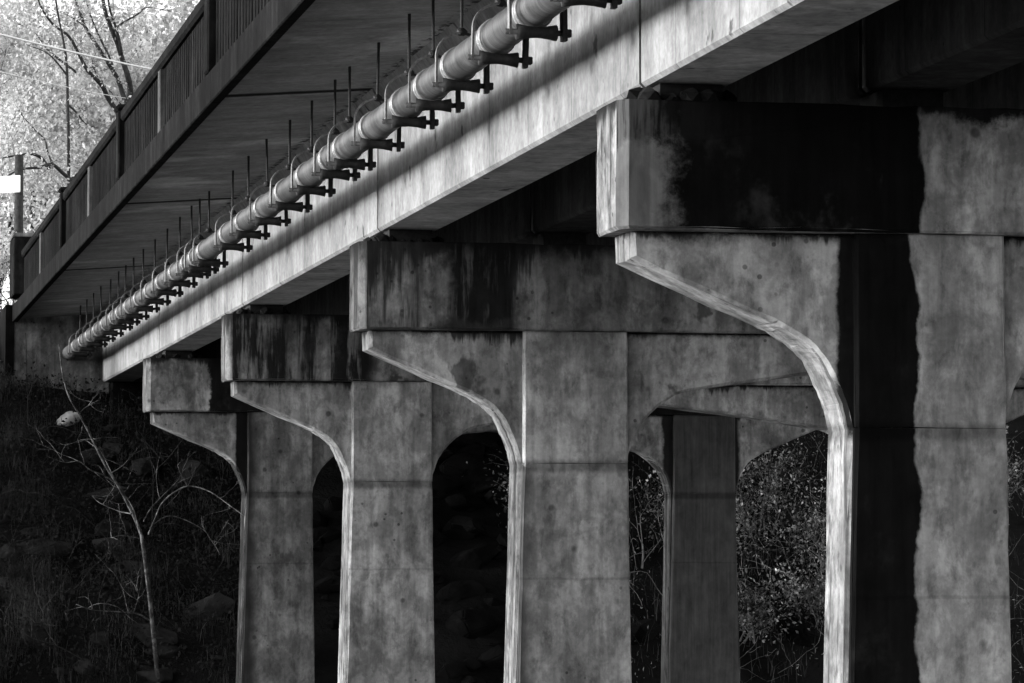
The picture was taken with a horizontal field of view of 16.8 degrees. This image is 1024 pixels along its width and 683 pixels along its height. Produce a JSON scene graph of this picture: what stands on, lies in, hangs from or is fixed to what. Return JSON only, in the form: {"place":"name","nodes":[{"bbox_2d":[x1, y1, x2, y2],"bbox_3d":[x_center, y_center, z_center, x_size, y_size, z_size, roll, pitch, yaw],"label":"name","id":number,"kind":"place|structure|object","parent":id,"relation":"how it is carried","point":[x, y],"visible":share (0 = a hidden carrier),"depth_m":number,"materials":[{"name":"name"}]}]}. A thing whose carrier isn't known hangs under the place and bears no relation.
{"place":"outdoors","nodes":[
{"label":"outdoors","id":0,"kind":"place"},
{"bbox_2d":[0,33,150,69],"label":"overhead cable","id":1,"kind":"object","parent":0,"point":[24,40],"visible":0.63,"depth_m":81.38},
{"bbox_2d":[1,0,199,308],"label":"sky","id":2,"kind":"structure","parent":0,"point":[6,285],"materials":[{"name":"white"}]},
{"bbox_2d":[0,360,1023,682],"bbox_3d":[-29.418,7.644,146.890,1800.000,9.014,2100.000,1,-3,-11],"label":"ground","id":3,"kind":"structure","parent":0,"point":[490,576],"depth_m":66.49,"materials":[{"name":"plant"}]},
{"bbox_2d":[0,154,22,304],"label":"sign post","id":4,"kind":"object","parent":3,"relation":"on","point":[12,184],"visible":0.59,"depth_m":79.56,"materials":[{"name":"grey metal"}]},
{"bbox_2d":[0,228,30,308],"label":"bush","id":5,"kind":"object","parent":3,"relation":"on","point":[3,250],"visible":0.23,"depth_m":79.05,"materials":[{"name":"grey plant"}]},
{"bbox_2d":[0,544,34,567],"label":"boulder","id":6,"kind":"object","parent":3,"relation":"on","point":[11,549],"visible":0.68,"depth_m":64.41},
{"bbox_2d":[21,625,49,649],"bbox_3d":[-8.510,5.312,61.967,0.532,0.513,0.711,1,-3,-13],"label":"boulder","id":7,"kind":"object","parent":3,"relation":"on","point":[38,632],"visible":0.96,"depth_m":61.70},
{"bbox_2d":[16,538,70,559],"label":"boulder","id":8,"kind":"object","parent":3,"relation":"on","point":[52,543],"visible":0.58,"depth_m":65.07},
{"bbox_2d":[0,32,91,227],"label":"broadleaf tree","id":9,"kind":"object","parent":3,"relation":"on","point":[49,117],"visible":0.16,"depth_m":97.98,"materials":[{"name":"grey plant"}]},
{"bbox_2d":[0,0,100,231],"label":"broadleaf tree","id":10,"kind":"object","parent":3,"relation":"on","point":[6,60],"visible":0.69,"depth_m":90.51,"materials":[{"name":"grey plant"}]},
{"bbox_2d":[0,560,108,673],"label":"dead stalk","id":11,"kind":"object","parent":3,"relation":"on","point":[44,621],"visible":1,"depth_m":60.78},
{"bbox_2d":[0,0,130,228],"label":"broadleaf tree","id":12,"kind":"object","parent":3,"relation":"on","point":[55,166],"visible":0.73,"depth_m":86.47,"materials":[{"name":"grey plant"}]},
{"bbox_2d":[56,411,80,425],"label":"boulder","id":13,"kind":"object","parent":3,"relation":"on","point":[71,416],"visible":0.88,"depth_m":70.59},
{"bbox_2d":[0,305,142,409],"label":"bridge abutment","id":14,"kind":"object","parent":3,"relation":"on","point":[44,338],"visible":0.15,"depth_m":72.21,"materials":[{"name":"concrete"}]},
{"bbox_2d":[12,0,480,321],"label":"bridge deck","id":15,"kind":"structure","parent":14,"relation":"on","point":[278,66],"depth_m":38.94,"materials":[{"name":"concrete"}]},
{"bbox_2d":[8,233,33,298],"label":"end pillar","id":16,"kind":"structure","parent":15,"relation":"on","point":[18,242],"depth_m":69.72,"materials":[{"name":"concrete"}]},
{"bbox_2d":[21,187,66,291],"bbox_3d":[-8.491,-1.741,63.535,0.400,1.000,11.927,1,-3,-11],"label":"concrete railing","id":17,"kind":"object","parent":15,"relation":"on","point":[46,242],"visible":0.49,"depth_m":62.56,"materials":[{"name":"concrete"}]},
{"bbox_2d":[63,104,125,241],"bbox_3d":[-6.225,-2.384,52.224,0.400,1.000,11.222,1,-3,-11],"label":"concrete railing","id":18,"kind":"object","parent":15,"relation":"on","point":[97,176],"visible":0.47,"depth_m":51.22,"materials":[{"name":"concrete"}]},
{"bbox_2d":[111,265,140,325],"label":"pipe hanger","id":19,"kind":"object","parent":15,"relation":"hanging from","point":[117,321],"visible":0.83,"depth_m":58.94,"materials":[{"name":"metal"}]},
{"bbox_2d":[119,258,149,319],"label":"pipe hanger","id":20,"kind":"object","parent":15,"relation":"hanging from","point":[140,316],"visible":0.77,"depth_m":57.38,"materials":[{"name":"metal"}]},
{"bbox_2d":[129,249,159,312],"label":"pipe hanger","id":21,"kind":"object","parent":15,"relation":"hanging from","point":[145,308],"visible":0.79,"depth_m":55.62,"materials":[{"name":"metal"}]},
{"bbox_2d":[139,239,170,305],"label":"pipe hanger","id":22,"kind":"object","parent":15,"relation":"hanging from","point":[160,301],"visible":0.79,"depth_m":53.85,"materials":[{"name":"metal"}]},
{"bbox_2d":[150,229,183,296],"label":"pipe hanger","id":23,"kind":"object","parent":15,"relation":"hanging from","point":[172,292],"visible":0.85,"depth_m":52.00,"materials":[{"name":"metal"}]},
{"bbox_2d":[121,0,215,172],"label":"concrete railing","id":24,"kind":"object","parent":15,"relation":"on","point":[182,67],"visible":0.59,"depth_m":40.43,"materials":[{"name":"concrete"}]},
{"bbox_2d":[163,217,197,287],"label":"pipe hanger","id":25,"kind":"object","parent":15,"relation":"hanging from","point":[185,283],"visible":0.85,"depth_m":50.09,"materials":[{"name":"metal"}]},
{"bbox_2d":[175,206,210,278],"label":"pipe hanger","id":26,"kind":"object","parent":15,"relation":"hanging from","point":[184,274],"visible":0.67,"depth_m":48.43,"materials":[{"name":"metal"}]},
{"bbox_2d":[62,0,569,359],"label":"water pipe","id":27,"kind":"object","parent":26,"relation":"hanging from","point":[455,63],"visible":0.71,"depth_m":32.20,"materials":[{"name":"metal"}]},
{"bbox_2d":[183,199,218,273],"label":"pipe hanger","id":28,"kind":"object","parent":15,"relation":"hanging from","point":[194,269],"visible":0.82,"depth_m":47.45,"materials":[{"name":"metal"}]},
{"bbox_2d":[191,191,228,267],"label":"pipe hanger","id":29,"kind":"object","parent":15,"relation":"hanging from","point":[224,263],"visible":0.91,"depth_m":46.37,"materials":[{"name":"metal"}]},
{"bbox_2d":[213,170,252,251],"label":"pipe hanger","id":30,"kind":"object","parent":15,"relation":"hanging from","point":[223,246],"visible":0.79,"depth_m":43.77,"materials":[{"name":"metal"}]},
{"bbox_2d":[216,0,269,63],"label":"concrete railing","id":31,"kind":"object","parent":15,"relation":"on","point":[235,19],"visible":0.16,"depth_m":34.73,"materials":[{"name":"concrete"}]},
{"bbox_2d":[229,156,269,239],"bbox_3d":[-3.183,-1.755,42.160,0.500,1.040,0.116,1,-4,-13],"label":"pipe hanger","id":32,"kind":"object","parent":15,"relation":"hanging from","point":[240,234],"visible":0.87,"depth_m":42.12,"materials":[{"name":"metal"}]},
{"bbox_2d":[248,139,290,226],"bbox_3d":[-2.826,-1.853,40.349,0.500,1.040,0.116,-1,-4,-8],"label":"pipe hanger","id":33,"kind":"object","parent":15,"relation":"hanging from","point":[276,221],"visible":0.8,"depth_m":40.30,"materials":[{"name":"metal"}]},
{"bbox_2d":[268,120,312,212],"bbox_3d":[-2.454,-1.955,38.535,0.500,1.040,0.116,1,-3,-15],"label":"pipe hanger","id":34,"kind":"object","parent":15,"relation":"hanging from","point":[297,206],"visible":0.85,"depth_m":38.49,"materials":[{"name":"metal"}]},
{"bbox_2d":[289,100,335,196],"bbox_3d":[-2.112,-2.057,36.829,0.500,1.040,0.116,1,-4,-14],"label":"pipe hanger","id":35,"kind":"object","parent":15,"relation":"hanging from","point":[318,190],"visible":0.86,"depth_m":36.78,"materials":[{"name":"metal"}]},
{"bbox_2d":[311,79,360,180],"bbox_3d":[-1.779,-2.147,35.157,0.500,1.040,0.116,1,-3,-14],"label":"pipe hanger","id":36,"kind":"object","parent":15,"relation":"hanging from","point":[322,174],"visible":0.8,"depth_m":35.11,"materials":[{"name":"metal"}]},
{"bbox_2d":[325,66,375,170],"bbox_3d":[-1.584,-2.203,34.179,0.500,1.040,0.116,1,-3,-13],"label":"pipe hanger","id":37,"kind":"object","parent":15,"relation":"hanging from","point":[359,164],"visible":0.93,"depth_m":34.14,"materials":[{"name":"metal"}]},
{"bbox_2d":[351,42,404,151],"bbox_3d":[-1.244,-2.302,32.520,0.500,1.040,0.116,2,-4,-5],"label":"pipe hanger","id":38,"kind":"object","parent":15,"relation":"hanging from","point":[385,144],"visible":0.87,"depth_m":32.47,"materials":[{"name":"metal"}]},
{"bbox_2d":[382,14,438,129],"bbox_3d":[-0.896,-2.401,30.749,0.500,1.040,0.116,1,-3,-10],"label":"pipe hanger","id":39,"kind":"object","parent":15,"relation":"hanging from","point":[394,121],"visible":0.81,"depth_m":30.70,"materials":[{"name":"metal"}]},
{"bbox_2d":[406,0,464,112],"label":"pipe hanger","id":40,"kind":"object","parent":15,"relation":"hanging from","point":[446,105],"visible":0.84,"depth_m":29.48,"materials":[{"name":"metal"}]},
{"bbox_2d":[432,0,493,93],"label":"pipe hanger","id":41,"kind":"object","parent":15,"relation":"hanging from","point":[475,85],"visible":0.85,"depth_m":28.21,"materials":[{"name":"metal"}]},
{"bbox_2d":[468,0,532,68],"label":"pipe hanger","id":42,"kind":"object","parent":15,"relation":"hanging from","point":[508,59],"visible":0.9,"depth_m":26.63,"materials":[{"name":"metal"}]},
{"bbox_2d":[505,0,571,41],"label":"pipe hanger","id":43,"kind":"object","parent":15,"relation":"hanging from","point":[551,33],"visible":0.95,"depth_m":25.26,"materials":[{"name":"metal"}]},
{"bbox_2d":[550,0,621,9],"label":"pipe hanger","id":44,"kind":"object","parent":15,"relation":"hanging from","point":[614,4],"visible":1,"depth_m":23.70,"materials":[{"name":"metal"}]},
{"bbox_2d":[0,0,147,310],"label":"broadleaf tree","id":45,"kind":"object","parent":3,"relation":"on","point":[45,211],"visible":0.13,"depth_m":113.64,"materials":[{"name":"grey plant"}]},
{"bbox_2d":[73,658,98,677],"bbox_3d":[-7.511,5.795,61.307,0.372,0.411,0.521,-1,-3,13],"label":"boulder","id":46,"kind":"object","parent":3,"relation":"on","point":[83,663],"visible":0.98,"depth_m":61.13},
{"bbox_2d":[0,0,178,222],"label":"broadleaf tree","id":47,"kind":"object","parent":3,"relation":"on","point":[28,3],"visible":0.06,"depth_m":127.88,"materials":[{"name":"grey plant"}]},
{"bbox_2d":[0,0,190,118],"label":"broadleaf tree","id":48,"kind":"object","parent":3,"relation":"on","point":[128,83],"visible":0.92,"depth_m":92.89,"materials":[{"name":"grey plant"}]},
{"bbox_2d":[78,447,115,462],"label":"boulder","id":49,"kind":"object","parent":3,"relation":"on","point":[98,459],"visible":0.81,"depth_m":69.49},
{"bbox_2d":[2,0,192,209],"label":"broadleaf tree","id":50,"kind":"object","parent":3,"relation":"on","point":[156,52],"visible":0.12,"depth_m":109.06,"materials":[{"name":"grey plant"}]},
{"bbox_2d":[90,631,111,647],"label":"boulder","id":51,"kind":"object","parent":3,"relation":"on","point":[101,635],"visible":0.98,"depth_m":62.20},
{"bbox_2d":[85,486,131,506],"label":"boulder","id":52,"kind":"object","parent":3,"relation":"on","point":[103,491],"visible":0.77,"depth_m":67.59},
{"bbox_2d":[94,517,130,535],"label":"boulder","id":53,"kind":"object","parent":3,"relation":"on","point":[102,526],"visible":0.66,"depth_m":66.58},
{"bbox_2d":[92,537,141,556],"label":"boulder","id":54,"kind":"object","parent":3,"relation":"on","point":[102,543],"visible":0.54,"depth_m":65.70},
{"bbox_2d":[0,352,240,682],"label":"ground cover","id":55,"kind":"object","parent":3,"relation":"on","point":[139,505],"visible":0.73,"depth_m":65.94,"materials":[{"name":"black plant"}]},
{"bbox_2d":[29,344,243,682],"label":"bare sapling","id":56,"kind":"object","parent":3,"relation":"on","point":[150,606],"visible":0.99,"depth_m":60.82,"materials":[{"name":"grey plant"}]},
{"bbox_2d":[117,560,162,575],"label":"boulder","id":57,"kind":"object","parent":3,"relation":"on","point":[132,563],"visible":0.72,"depth_m":65.04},
{"bbox_2d":[84,0,198,60],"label":"broadleaf tree","id":58,"kind":"object","parent":3,"relation":"on","point":[168,2],"visible":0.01,"depth_m":137.18,"materials":[{"name":"grey plant"}]},
{"bbox_2d":[129,456,160,475],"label":"boulder","id":59,"kind":"object","parent":3,"relation":"on","point":[141,469],"visible":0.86,"depth_m":69.02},
{"bbox_2d":[129,622,177,646],"bbox_3d":[-6.411,5.317,62.720,1.124,0.410,0.679,13,-1,30],"label":"boulder","id":60,"kind":"object","parent":3,"relation":"on","point":[166,634],"visible":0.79,"depth_m":62.40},
{"bbox_2d":[137,667,172,682],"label":"boulder","id":61,"kind":"object","parent":3,"relation":"on","point":[165,676],"visible":0.98,"depth_m":61.07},
{"bbox_2d":[144,645,180,657],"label":"boulder","id":62,"kind":"object","parent":3,"relation":"on","point":[163,648],"visible":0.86,"depth_m":62.18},
{"bbox_2d":[0,375,326,650],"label":"undergrowth","id":63,"kind":"object","parent":3,"relation":"on","point":[116,537],"visible":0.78,"depth_m":64.87,"materials":[{"name":"plant"}]},
{"bbox_2d":[176,459,210,484],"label":"boulder","id":64,"kind":"object","parent":3,"relation":"on","point":[196,463],"visible":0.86,"depth_m":69.03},
{"bbox_2d":[182,592,234,620],"bbox_3d":[-5.631,4.949,63.864,1.117,0.504,0.675,-14,-21,16],"label":"boulder","id":65,"kind":"object","parent":3,"relation":"on","point":[207,604],"visible":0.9,"depth_m":63.65,"materials":[{"name":"stone"}]},
{"bbox_2d":[313,576,332,593],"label":"boulder","id":66,"kind":"object","parent":3,"relation":"on","point":[320,586],"visible":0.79,"depth_m":64.95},
{"bbox_2d":[320,555,340,570],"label":"boulder","id":67,"kind":"object","parent":3,"relation":"on","point":[332,563],"visible":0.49,"depth_m":65.88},
{"bbox_2d":[324,496,342,511],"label":"boulder","id":68,"kind":"object","parent":3,"relation":"on","point":[333,504],"visible":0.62,"depth_m":67.92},
{"bbox_2d":[441,524,474,540],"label":"boulder","id":69,"kind":"object","parent":3,"relation":"on","point":[455,532],"visible":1,"depth_m":67.22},
{"bbox_2d":[436,580,485,601],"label":"boulder","id":70,"kind":"object","parent":3,"relation":"on","point":[460,589],"visible":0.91,"depth_m":65.21,"materials":[{"name":"stone"}]},
{"bbox_2d":[445,493,485,511],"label":"boulder","id":71,"kind":"object","parent":3,"relation":"on","point":[462,502],"visible":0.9,"depth_m":68.24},
{"bbox_2d":[445,515,485,536],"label":"boulder","id":72,"kind":"object","parent":3,"relation":"on","point":[470,524],"visible":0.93,"depth_m":67.39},
{"bbox_2d":[445,608,502,638],"bbox_3d":[-0.671,5.296,64.093,0.989,0.734,0.636,2,-4,-37],"label":"boulder","id":73,"kind":"object","parent":3,"relation":"on","point":[475,623],"visible":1,"depth_m":63.84,"materials":[{"name":"stone"}]},
{"bbox_2d":[450,544,498,569],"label":"boulder","id":74,"kind":"object","parent":3,"relation":"on","point":[477,558],"visible":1,"depth_m":66.26,"materials":[{"name":"stone"}]},
{"bbox_2d":[142,350,813,682],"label":"bridge pier","id":75,"kind":"structure","parent":3,"relation":"on","point":[698,462],"depth_m":60.42,"materials":[{"name":"concrete"}]},
{"bbox_2d":[94,270,192,381],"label":"bridge girder","id":76,"kind":"object","parent":75,"relation":"on","point":[126,353],"visible":0.46,"depth_m":66.13,"materials":[{"name":"concrete"}]},
{"bbox_2d":[192,338,220,357],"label":"bridge girder","id":77,"kind":"object","parent":75,"relation":"on","point":[212,349],"visible":0.04,"depth_m":67.30,"materials":[{"name":"concrete"}]},
{"bbox_2d":[478,644,504,669],"bbox_3d":[-0.287,5.823,63.015,0.815,0.653,0.571,-1,-3,15],"label":"boulder","id":78,"kind":"object","parent":3,"relation":"on","point":[493,658],"visible":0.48,"depth_m":62.78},
{"bbox_2d":[484,489,507,503],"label":"boulder","id":79,"kind":"object","parent":3,"relation":"on","point":[489,497],"visible":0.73,"depth_m":68.62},
{"bbox_2d":[462,449,631,532],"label":"bank shrub","id":80,"kind":"object","parent":3,"relation":"on","point":[504,498],"visible":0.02,"depth_m":66.95,"materials":[{"name":"grey plant"}]},
{"bbox_2d":[221,305,1023,682],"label":"bridge pier","id":81,"kind":"structure","parent":3,"relation":"on","point":[387,433],"depth_m":48.53,"materials":[{"name":"concrete"}]},
{"bbox_2d":[149,205,246,350],"bbox_3d":[-4.652,-0.883,54.603,1.020,1.438,11.932,1,-3,-11],"label":"bridge girder","id":82,"kind":"object","parent":81,"relation":"on","point":[190,319],"visible":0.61,"depth_m":54.17,"materials":[{"name":"concrete"}]},
{"bbox_2d":[233,306,290,313],"bbox_3d":[-3.490,-0.406,48.473,0.812,0.171,0.382,1,-3,-11],"label":"dirt heap","id":83,"kind":"object","parent":81,"relation":"on","point":[265,310],"visible":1,"depth_m":48.35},
{"bbox_2d":[283,274,348,314],"bbox_3d":[-3.024,-0.864,54.928,1.020,1.438,11.932,1,-3,-11],"label":"bridge girder","id":84,"kind":"object","parent":81,"relation":"on","point":[331,298],"visible":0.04,"depth_m":52.04,"materials":[{"name":"concrete"}]},
{"bbox_2d":[630,618,660,644],"bbox_3d":[2.320,5.395,64.286,0.771,0.544,1.265,2,5,19],"label":"boulder","id":85,"kind":"object","parent":3,"relation":"on","point":[639,631],"visible":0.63,"depth_m":63.89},
{"bbox_2d":[349,229,1023,682],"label":"bridge pier","id":86,"kind":"structure","parent":3,"relation":"on","point":[569,363],"depth_m":36.80,"materials":[{"name":"concrete"}]},
{"bbox_2d":[230,98,385,305],"bbox_3d":[-2.299,-1.551,42.855,1.020,1.438,11.932,1,-3,-11],"label":"bridge girder","id":87,"kind":"object","parent":86,"relation":"on","point":[303,253],"visible":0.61,"depth_m":42.16,"materials":[{"name":"concrete"}]},
{"bbox_2d":[363,233,444,241],"bbox_3d":[-1.125,-1.065,36.760,0.872,0.183,0.361,1,-3,-11],"label":"dirt heap","id":88,"kind":"object","parent":86,"relation":"on","point":[381,237],"visible":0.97,"depth_m":36.61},
{"bbox_2d":[432,183,537,243],"bbox_3d":[-0.671,-1.532,43.181,1.020,1.438,11.932,1,-3,-11],"label":"bridge girder","id":89,"kind":"object","parent":86,"relation":"on","point":[506,219],"visible":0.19,"depth_m":38.98,"materials":[{"name":"concrete"}]},
{"bbox_2d":[586,230,614,245],"bbox_3d":[0.957,-1.514,43.506,1.020,1.438,11.932,1,-3,-11],"label":"bridge girder","id":90,"kind":"object","parent":86,"relation":"on","point":[593,238],"depth_m":41.57,"materials":[{"name":"concrete"}]},
{"bbox_2d":[628,461,782,569],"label":"bank shrub","id":91,"kind":"object","parent":3,"relation":"on","point":[659,514],"visible":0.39,"depth_m":66.96,"materials":[{"name":"grey plant"}]},
{"bbox_2d":[484,431,1023,682],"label":"undergrowth","id":92,"kind":"object","parent":3,"relation":"on","point":[781,549],"visible":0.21,"depth_m":66.53,"materials":[{"name":"plant"}]},
{"bbox_2d":[738,575,771,589],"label":"boulder","id":93,"kind":"object","parent":3,"relation":"on","point":[756,577],"visible":0.37,"depth_m":66.19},
{"bbox_2d":[501,432,1023,682],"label":"ground cover","id":94,"kind":"object","parent":3,"relation":"on","point":[761,562],"visible":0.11,"depth_m":66.59,"materials":[{"name":"grey plant"}]},
{"bbox_2d":[737,554,819,657],"bbox_3d":[4.372,4.791,64.263,2.461,2.628,2.578,-2,-4,29],"label":"bank shrub","id":95,"kind":"object","parent":3,"relation":"on","point":[744,608],"visible":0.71,"depth_m":64.32,"materials":[{"name":"grey plant"}]},
{"bbox_2d":[735,430,824,552],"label":"bank shrub","id":96,"kind":"object","parent":3,"relation":"on","point":[777,479],"visible":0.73,"depth_m":68.63,"materials":[{"name":"grey plant"}]},
{"bbox_2d":[736,469,826,588],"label":"bank shrub","id":97,"kind":"object","parent":3,"relation":"on","point":[810,534],"visible":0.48,"depth_m":66.47,"materials":[{"name":"grey plant"}]},
{"bbox_2d":[739,533,825,639],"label":"bank shrub","id":98,"kind":"object","parent":3,"relation":"on","point":[815,592],"visible":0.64,"depth_m":65.17,"materials":[{"name":"grey plant"}]},
{"bbox_2d":[779,617,822,646],"bbox_3d":[5.322,5.490,64.930,1.071,0.587,0.741,18,-4,38],"label":"boulder","id":99,"kind":"object","parent":3,"relation":"on","point":[805,637],"visible":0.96,"depth_m":64.61,"materials":[{"name":"stone"}]},
{"bbox_2d":[596,83,1023,682],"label":"bridge pier","id":100,"kind":"structure","parent":3,"relation":"on","point":[864,259],"depth_m":25.04,"materials":[{"name":"concrete"}]},
{"bbox_2d":[361,0,651,231],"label":"bridge girder","id":101,"kind":"object","parent":100,"relation":"on","point":[515,129],"visible":0.64,"depth_m":30.30,"materials":[{"name":"concrete"}]},
{"bbox_2d":[626,86,736,101],"bbox_3d":[1.234,-1.748,24.984,0.879,0.176,0.393,1,-3,-11],"label":"dirt heap","id":102,"kind":"object","parent":100,"relation":"on","point":[650,93],"visible":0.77,"depth_m":24.83,"materials":[{"name":"soil"}]},
{"bbox_2d":[531,19,871,233],"bbox_3d":[1.683,-2.200,31.433,1.020,1.438,11.932,1,-3,-11],"label":"bridge girder","id":103,"kind":"object","parent":100,"relation":"on","point":[827,69],"visible":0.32,"depth_m":27.76,"materials":[{"name":"concrete"}]},
{"bbox_2d":[641,0,897,87],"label":"bridge girder","id":104,"kind":"object","parent":100,"relation":"on","point":[723,43],"visible":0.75,"depth_m":23.28,"materials":[{"name":"concrete"}]},
{"bbox_2d":[862,0,1023,92],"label":"bridge girder","id":105,"kind":"object","parent":100,"relation":"on","point":[944,46],"visible":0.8,"depth_m":24.02,"materials":[{"name":"concrete"}]},
{"bbox_2d":[943,61,1023,109],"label":"bridge girder","id":106,"kind":"object","parent":100,"relation":"on","point":[1003,88],"depth_m":27.59,"materials":[{"name":"concrete"}]},
{"bbox_2d":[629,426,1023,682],"bbox_3d":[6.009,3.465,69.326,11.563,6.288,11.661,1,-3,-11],"label":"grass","id":107,"kind":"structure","parent":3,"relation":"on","point":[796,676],"depth_m":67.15,"materials":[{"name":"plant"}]},
{"bbox_2d":[1006,420,1023,516],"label":"bank shrub","id":108,"kind":"object","parent":3,"relation":"on","point":[1010,478],"visible":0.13,"depth_m":68.82,"materials":[{"name":"grey plant"}]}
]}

